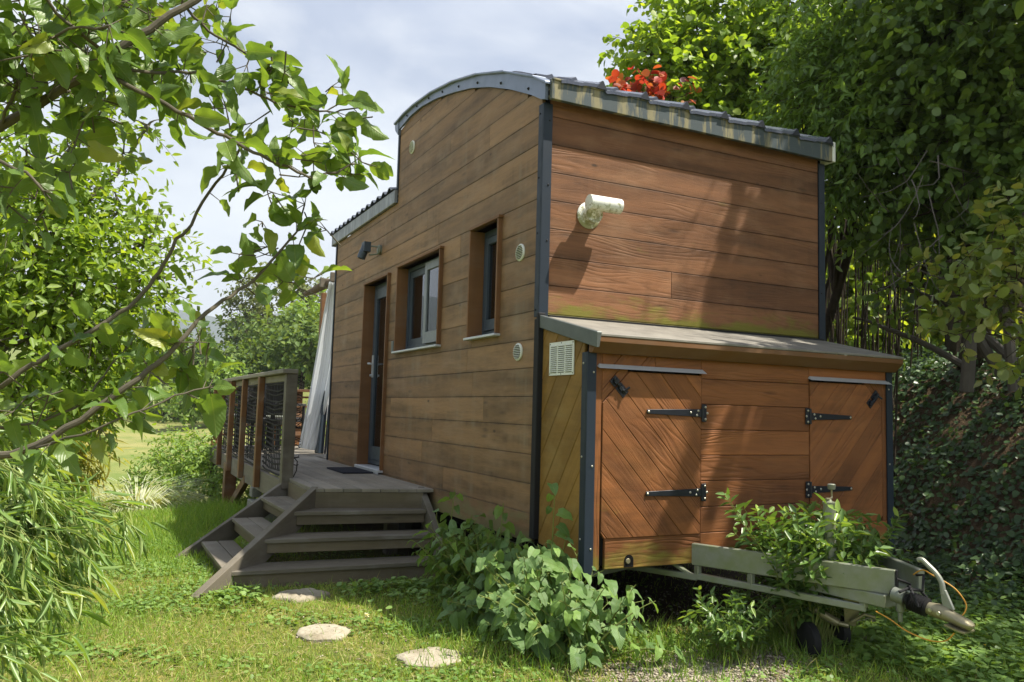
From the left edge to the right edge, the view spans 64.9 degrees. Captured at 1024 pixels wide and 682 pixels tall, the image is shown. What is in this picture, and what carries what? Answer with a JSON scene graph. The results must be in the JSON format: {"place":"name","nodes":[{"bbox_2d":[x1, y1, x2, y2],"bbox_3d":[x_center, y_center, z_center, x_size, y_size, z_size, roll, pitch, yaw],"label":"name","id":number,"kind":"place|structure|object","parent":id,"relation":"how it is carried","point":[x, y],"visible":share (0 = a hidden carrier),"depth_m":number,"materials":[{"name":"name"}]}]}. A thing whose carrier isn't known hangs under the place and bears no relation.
{"place":"outdoors","nodes":[
{"label":"outdoors","id":0,"kind":"place"},
{"bbox_2d":[20,287,280,353],"bbox_3d":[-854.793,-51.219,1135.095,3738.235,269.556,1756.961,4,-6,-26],"label":"mountain ridge","id":1,"kind":"structure","parent":0,"point":[185,316],"depth_m":1628.34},
{"bbox_2d":[0,0,893,318],"label":"sky","id":2,"kind":"structure","parent":0,"point":[396,52],"materials":[{"name":"white"}]},
{"bbox_2d":[0,330,1023,681],"bbox_3d":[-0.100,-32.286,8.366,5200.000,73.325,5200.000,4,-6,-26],"label":"ground","id":3,"kind":"structure","parent":0,"point":[130,438],"depth_m":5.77,"materials":[{"name":"green plant"}]},
{"bbox_2d":[1,385,134,591],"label":"bamboo","id":4,"kind":"object","parent":3,"relation":"on","point":[90,459],"visible":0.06,"depth_m":5.43,"materials":[{"name":"green plant"}]},
{"bbox_2d":[0,389,171,681],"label":"bamboo","id":5,"kind":"object","parent":3,"relation":"on","point":[38,512],"visible":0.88,"depth_m":2.81,"materials":[{"name":"green plant"}]},
{"bbox_2d":[0,83,223,466],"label":"fruit tree","id":6,"kind":"object","parent":3,"relation":"on","point":[23,309],"visible":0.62,"depth_m":4.67,"materials":[{"name":"green plant"}]},
{"bbox_2d":[76,338,174,396],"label":"deciduous tree","id":7,"kind":"object","parent":3,"relation":"on","point":[103,358],"depth_m":60.39,"materials":[{"name":"green plant"}]},
{"bbox_2d":[80,474,218,513],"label":"ornamental grass","id":8,"kind":"object","parent":3,"relation":"on","point":[154,497],"depth_m":9.65,"materials":[{"name":"green plant"}]},
{"bbox_2d":[11,362,311,423],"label":"hedgerow","id":9,"kind":"object","parent":3,"relation":"on","point":[166,418],"visible":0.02,"depth_m":52.65,"materials":[{"name":"green plant"}]},
{"bbox_2d":[132,332,206,414],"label":"deciduous tree","id":10,"kind":"object","parent":3,"relation":"on","point":[162,352],"visible":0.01,"depth_m":59.46,"materials":[{"name":"green plant"}]},
{"bbox_2d":[117,417,242,506],"bbox_3d":[-4.800,2.188,11.734,2.002,2.143,2.036,4,-6,-26],"label":"bush","id":11,"kind":"object","parent":3,"relation":"on","point":[194,464],"visible":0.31,"depth_m":11.61,"materials":[{"name":"green plant"}]},
{"bbox_2d":[0,0,394,483],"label":"apple tree","id":12,"kind":"object","parent":3,"relation":"on","point":[150,29],"visible":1,"depth_m":1.64,"materials":[{"name":"green plant"}]},
{"bbox_2d":[163,324,231,386],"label":"deciduous tree","id":13,"kind":"object","parent":3,"relation":"on","point":[186,346],"visible":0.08,"depth_m":55.81,"materials":[{"name":"green plant"}]},
{"bbox_2d":[163,356,257,427],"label":"deciduous tree","id":14,"kind":"object","parent":3,"relation":"on","point":[176,406],"visible":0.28,"depth_m":42.91,"materials":[{"name":"green plant"}]},
{"bbox_2d":[187,305,270,364],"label":"deciduous tree","id":15,"kind":"object","parent":3,"relation":"on","point":[232,326],"visible":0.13,"depth_m":57.44,"materials":[{"name":"green plant"}]},
{"bbox_2d":[194,340,287,398],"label":"deciduous tree","id":16,"kind":"object","parent":3,"relation":"on","point":[238,354],"visible":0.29,"depth_m":45.66,"materials":[{"name":"green plant"}]},
{"bbox_2d":[204,449,277,503],"bbox_3d":[-3.729,2.013,11.443,1.254,1.334,1.221,4,-6,-26],"label":"bush","id":17,"kind":"object","parent":3,"relation":"on","point":[214,475],"visible":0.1,"depth_m":11.19,"materials":[{"name":"green plant"}]},
{"bbox_2d":[215,262,291,344],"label":"deciduous tree","id":18,"kind":"object","parent":3,"relation":"on","point":[258,307],"visible":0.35,"depth_m":59.46,"materials":[{"name":"green plant"}]},
{"bbox_2d":[233,307,319,369],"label":"deciduous tree","id":19,"kind":"object","parent":3,"relation":"on","point":[281,319],"visible":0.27,"depth_m":47.35,"materials":[{"name":"green plant"}]},
{"bbox_2d":[248,317,318,388],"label":"deciduous tree","id":20,"kind":"object","parent":3,"relation":"on","point":[300,346],"visible":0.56,"depth_m":42.74,"materials":[{"name":"green plant"}]},
{"bbox_2d":[271,588,329,602],"bbox_3d":[-1.364,1.638,5.153,0.298,0.067,0.347,-2,-6,34],"label":"stepping stone","id":21,"kind":"object","parent":3,"relation":"on","point":[297,595],"visible":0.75,"depth_m":5.11,"materials":[{"name":"stone"}]},
{"bbox_2d":[278,289,326,352],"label":"deciduous tree","id":22,"kind":"object","parent":3,"relation":"on","point":[301,313],"visible":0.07,"depth_m":49.12,"materials":[{"name":"green plant"}]},
{"bbox_2d":[277,272,328,387],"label":"deciduous tree","id":23,"kind":"object","parent":3,"relation":"on","point":[304,286],"visible":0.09,"depth_m":57.54,"materials":[{"name":"green plant"}]},
{"bbox_2d":[175,369,441,600],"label":"timber deck","id":24,"kind":"structure","parent":3,"relation":"on","point":[306,487],"depth_m":6.34,"materials":[{"name":"wood"}]},
{"bbox_2d":[227,414,282,449],"bbox_3d":[-3.723,1.311,11.668,0.700,0.480,0.900,4,-6,-26],"label":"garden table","id":25,"kind":"object","parent":24,"relation":"on","point":[236,430],"visible":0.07,"depth_m":11.41,"materials":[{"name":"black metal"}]},
{"bbox_2d":[237,384,295,452],"bbox_3d":[-3.343,0.999,10.953,0.570,1.000,0.660,1,-5,12],"label":"garden chair","id":26,"kind":"object","parent":24,"relation":"on","point":[249,401],"visible":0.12,"depth_m":10.93,"materials":[{"name":"wicker"}]},
{"bbox_2d":[249,382,305,446],"bbox_3d":[-3.473,1.081,11.945,0.660,1.000,0.570,1,-5,5],"label":"garden chair","id":27,"kind":"object","parent":24,"relation":"on","point":[303,409],"visible":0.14,"depth_m":11.70,"materials":[{"name":"wicker"}]},
{"bbox_2d":[303,272,334,341],"bbox_3d":[-1.545,0.412,11.399,2.681,2.345,1.684,4,-6,-26],"label":"pergola","id":28,"kind":"object","parent":24,"relation":"on","point":[323,284],"visible":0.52,"depth_m":11.01,"materials":[{"name":"wood"}]},
{"bbox_2d":[298,282,333,449],"bbox_3d":[-2.503,0.362,10.763,0.304,2.221,0.818,5,-6,-37],"label":"curtain","id":29,"kind":"object","parent":28,"relation":"hanging from","point":[320,383],"visible":0.73,"depth_m":10.76,"materials":[{"name":"white fabric"}]},
{"bbox_2d":[315,391,328,453],"bbox_3d":[-2.556,1.077,10.873,0.132,0.875,0.232,4,-6,-26],"label":"folded lounger","id":30,"kind":"object","parent":24,"relation":"on","point":[321,448],"visible":0.72,"depth_m":10.78,"materials":[{"name":"black metal"}]},
{"bbox_2d":[327,467,372,473],"bbox_3d":[-1.608,1.284,8.000,0.315,0.015,0.660,4,-6,-26],"label":"door mat","id":31,"kind":"object","parent":24,"relation":"on","point":[349,470],"depth_m":7.88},
{"bbox_2d":[296,624,350,642],"bbox_3d":[-1.036,1.617,4.446,0.300,0.062,0.324,4,-6,-26],"label":"stepping stone","id":32,"kind":"object","parent":3,"relation":"on","point":[328,631],"visible":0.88,"depth_m":4.39,"materials":[{"name":"stone"}]},
{"bbox_2d":[396,647,460,668],"bbox_3d":[-0.405,1.611,4.075,0.337,0.062,0.306,4,-6,-26],"label":"stepping stone","id":33,"kind":"object","parent":3,"relation":"on","point":[412,656],"visible":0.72,"depth_m":4.04,"materials":[{"name":"stone"}]},
{"bbox_2d":[2,555,1012,681],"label":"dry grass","id":34,"kind":"structure","parent":3,"relation":"on","point":[345,642],"depth_m":4.15,"materials":[{"name":"plant"}]},
{"bbox_2d":[0,531,1023,681],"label":"clover","id":35,"kind":"object","parent":3,"relation":"on","point":[958,659],"visible":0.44,"depth_m":4.56,"materials":[{"name":"green plant"}]},
{"bbox_2d":[406,483,686,672],"bbox_3d":[0.009,1.285,4.744,0.946,0.948,2.170,4,-6,-26],"label":"knotweed","id":36,"kind":"object","parent":3,"relation":"on","point":[519,597],"visible":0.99,"depth_m":4.22,"materials":[{"name":"green plant"}]},
{"bbox_2d":[326,70,974,657],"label":"tiny house","id":37,"kind":"structure","parent":3,"relation":"on","point":[600,304],"depth_m":5.41,"materials":[{"name":"wood"}]},
{"bbox_2d":[354,272,390,473],"bbox_3d":[-1.341,0.333,8.131,0.202,1.942,0.836,4,-6,-26],"label":"door","id":38,"kind":"structure","parent":37,"relation":"in","point":[376,298],"depth_m":8.38,"materials":[{"name":"clear glass"}]},
{"bbox_2d":[391,245,443,353],"bbox_3d":[-0.774,-0.326,7.083,0.200,0.829,1.134,4,-6,-26],"label":"window","id":39,"kind":"structure","parent":37,"relation":"in","point":[418,304],"depth_m":7.30,"materials":[{"name":"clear glass"}]},
{"bbox_2d":[463,214,503,340],"bbox_3d":[-0.138,-0.437,5.835,0.215,0.849,0.534,4,-6,-26],"label":"window","id":40,"kind":"structure","parent":37,"relation":"in","point":[485,249],"depth_m":5.99,"materials":[{"name":"clear glass"}]},
{"bbox_2d":[599,372,708,538],"bbox_3d":[0.839,0.652,4.642,0.745,0.934,0.063,4,-6,-26],"label":"locker door","id":41,"kind":"structure","parent":37,"relation":"in","point":[650,459],"depth_m":4.63,"materials":[{"name":"brown wood"}]},
{"bbox_2d":[805,382,882,520],"bbox_3d":[2.207,0.738,5.321,0.718,0.912,0.063,4,-6,-26],"label":"locker door","id":42,"kind":"structure","parent":37,"relation":"in","point":[844,420],"depth_m":5.34,"materials":[{"name":"brown wood"}]},
{"bbox_2d":[605,64,701,103],"bbox_3d":[1.923,-0.959,10.132,1.306,4.198,3.236,-1,-5,24],"label":"smoke bush","id":43,"kind":"object","parent":3,"relation":"on","point":[656,86],"visible":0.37,"depth_m":9.12,"materials":[{"name":"red plant"}]},
{"bbox_2d":[288,581,1019,681],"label":"gravel","id":44,"kind":"structure","parent":3,"relation":"on","point":[689,672],"depth_m":4.05,"materials":[{"name":"beige gravel"}]},
{"bbox_2d":[678,583,781,665],"bbox_3d":[1.142,1.482,4.254,0.668,0.388,0.483,4,-6,-26],"label":"privet","id":45,"kind":"object","parent":3,"relation":"on","point":[735,625],"visible":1,"depth_m":4.16,"materials":[{"name":"green plant"}]},
{"bbox_2d":[597,0,903,138],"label":"hazel","id":46,"kind":"object","parent":3,"relation":"on","point":[720,59],"visible":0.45,"depth_m":9.64,"materials":[{"name":"green plant"}]},
{"bbox_2d":[716,487,913,649],"bbox_3d":[1.674,1.246,4.373,1.131,0.888,0.912,4,-6,-26],"label":"privet","id":47,"kind":"object","parent":3,"relation":"on","point":[805,539],"visible":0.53,"depth_m":4.35,"materials":[{"name":"green plant"}]},
{"bbox_2d":[748,0,964,340],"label":"elder","id":48,"kind":"object","parent":3,"relation":"on","point":[825,64],"visible":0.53,"depth_m":7.84,"materials":[{"name":"green plant"}]},
{"bbox_2d":[825,176,939,476],"bbox_3d":[4.179,-0.450,9.767,2.017,4.929,4.019,-1,-6,29],"label":"bamboo","id":49,"kind":"object","parent":3,"relation":"on","point":[896,345],"visible":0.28,"depth_m":9.24,"materials":[{"name":"green plant"}]},
{"bbox_2d":[825,176,1002,355],"bbox_3d":[4.623,-0.893,13.287,6.290,4.088,2.963,0,-5,19],"label":"bamboo","id":50,"kind":"object","parent":3,"relation":"on","point":[938,335],"visible":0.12,"depth_m":12.24,"materials":[{"name":"green plant"}]},
{"bbox_2d":[825,0,1023,371],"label":"linden","id":51,"kind":"object","parent":3,"relation":"on","point":[978,52],"visible":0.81,"depth_m":6.94,"materials":[{"name":"green plant"}]},
{"bbox_2d":[853,93,1023,391],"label":"dead branches","id":52,"kind":"object","parent":51,"relation":"hanging from","point":[968,370],"visible":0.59,"depth_m":7.14,"materials":[{"name":"brown wood"}]},
{"bbox_2d":[826,83,1023,356],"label":"woodland","id":53,"kind":"object","parent":3,"relation":"on","point":[952,347],"visible":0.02,"depth_m":9.64,"materials":[{"name":"green plant"}]},
{"bbox_2d":[890,553,961,574],"bbox_3d":[3.367,1.791,6.494,0.781,0.085,0.788,4,-6,-26],"label":"fern","id":54,"kind":"object","parent":3,"relation":"on","point":[933,562],"visible":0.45,"depth_m":6.36,"materials":[{"name":"green plant"}]},
{"bbox_2d":[851,333,1023,622],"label":"ivy","id":55,"kind":"object","parent":3,"relation":"on","point":[987,559],"visible":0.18,"depth_m":7.14,"materials":[{"name":"green plant"}]},
{"bbox_2d":[925,583,979,605],"bbox_3d":[2.901,1.793,5.723,0.782,0.085,0.788,4,-6,-26],"label":"fern","id":56,"kind":"object","parent":3,"relation":"on","point":[928,594],"visible":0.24,"depth_m":5.59,"materials":[{"name":"green plant"}]},
{"bbox_2d":[911,173,1023,407],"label":"quince","id":57,"kind":"object","parent":3,"relation":"on","point":[986,271],"visible":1,"depth_m":5.22,"materials":[{"name":"green plant"}]},
{"bbox_2d":[1012,0,1023,19],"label":"oak","id":58,"kind":"object","parent":3,"relation":"on","point":[1018,7],"visible":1,"depth_m":5.84,"materials":[{"name":"green plant"}]},
{"bbox_2d":[857,617,876,625],"bbox_3d":[2.180,1.747,4.959,0.183,0.073,0.083,4,-6,-26],"label":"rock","id":59,"kind":"object","parent":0,"point":[866,620],"visible":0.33,"depth_m":4.95,"materials":[{"name":"stone"}]}
]}

